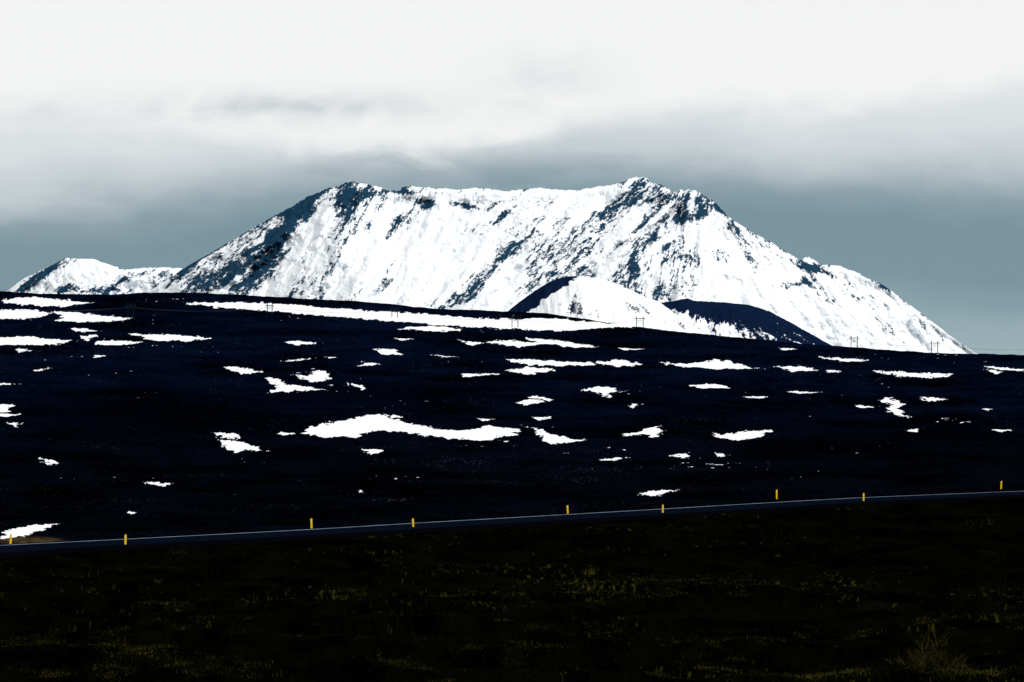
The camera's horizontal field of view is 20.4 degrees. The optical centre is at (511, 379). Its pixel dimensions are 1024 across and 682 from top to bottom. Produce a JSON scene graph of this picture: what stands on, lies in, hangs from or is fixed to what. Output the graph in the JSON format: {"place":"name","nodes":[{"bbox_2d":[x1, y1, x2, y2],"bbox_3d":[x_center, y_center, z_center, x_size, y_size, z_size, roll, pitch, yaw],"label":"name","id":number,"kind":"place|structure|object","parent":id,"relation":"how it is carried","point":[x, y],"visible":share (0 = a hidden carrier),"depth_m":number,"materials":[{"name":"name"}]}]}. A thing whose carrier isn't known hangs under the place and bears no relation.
{"place":"outdoors","nodes":[
{"label":"outdoors","id":0,"kind":"place"},
{"bbox_2d":[7,258,181,294],"bbox_3d":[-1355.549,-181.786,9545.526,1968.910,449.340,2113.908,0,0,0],"label":"mountain","id":1,"kind":"structure","parent":0,"point":[77,276],"depth_m":9389.35,"materials":[{"name":"white snow"}]},
{"bbox_2d":[0,291,1023,681],"bbox_3d":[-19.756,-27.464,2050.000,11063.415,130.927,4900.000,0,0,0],"label":"terrain","id":2,"kind":"structure","parent":0,"point":[192,413],"depth_m":341.67,"materials":[{"name":"black soil"}]},
{"bbox_2d":[126,302,135,319],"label":"power pylon","id":3,"kind":"object","parent":2,"relation":"on","point":[127,305],"visible":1,"depth_m":2300.34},
{"bbox_2d":[266,303,273,315],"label":"power pylon","id":4,"kind":"object","parent":2,"relation":"on","point":[267,305],"visible":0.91,"depth_m":2415.30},
{"bbox_2d":[0,307,990,349],"bbox_3d":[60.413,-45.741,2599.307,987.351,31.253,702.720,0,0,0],"label":"power lines","id":5,"kind":"object","parent":2,"relation":"on","point":[516,320],"visible":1,"depth_m":2515.06,"materials":[{"name":"black metal"}]},
{"bbox_2d":[0,548,1023,681],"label":"grass","id":6,"kind":"structure","parent":2,"relation":"on","point":[797,677],"depth_m":88.44,"materials":[{"name":"green plant"}]},
{"bbox_2d":[634,316,644,329],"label":"power pylon","id":7,"kind":"object","parent":2,"relation":"on","point":[636,318],"visible":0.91,"depth_m":2893.22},
{"bbox_2d":[931,341,939,353],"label":"power pylon","id":8,"kind":"object","parent":2,"relation":"on","point":[935,346],"visible":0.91,"depth_m":2950.88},
{"bbox_2d":[883,626,989,670],"bbox_3d":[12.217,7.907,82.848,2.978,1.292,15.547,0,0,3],"label":"dry grass tussock","id":9,"kind":"object","parent":2,"relation":"on","point":[922,659],"visible":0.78,"depth_m":81.21,"materials":[{"name":"green plant"}]},
{"bbox_2d":[0,490,1023,556],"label":"road","id":10,"kind":"structure","parent":0,"point":[28,549],"depth_m":249.52,"materials":[{"name":"grey asphalt"}]},
{"bbox_2d":[0,0,1023,354],"label":"sky","id":11,"kind":"structure","parent":0,"point":[882,141],"materials":[{"name":"grey"}]},
{"bbox_2d":[148,176,976,353],"bbox_3d":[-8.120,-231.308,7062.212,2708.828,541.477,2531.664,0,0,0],"label":"mountain","id":12,"kind":"structure","parent":0,"point":[486,249],"depth_m":6751.79,"materials":[{"name":"white snow"}]},
{"bbox_2d":[509,275,705,333],"bbox_3d":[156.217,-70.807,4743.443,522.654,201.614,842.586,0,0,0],"label":"volcanic hill","id":13,"kind":"structure","parent":0,"point":[592,298],"depth_m":4647.65,"materials":[{"name":"white snow"}]},
{"bbox_2d":[661,298,831,345],"bbox_3d":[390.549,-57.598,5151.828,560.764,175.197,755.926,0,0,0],"label":"volcanic hill","id":14,"kind":"structure","parent":0,"point":[710,318],"depth_m":5052.95,"materials":[{"name":"black stone"}]}
]}

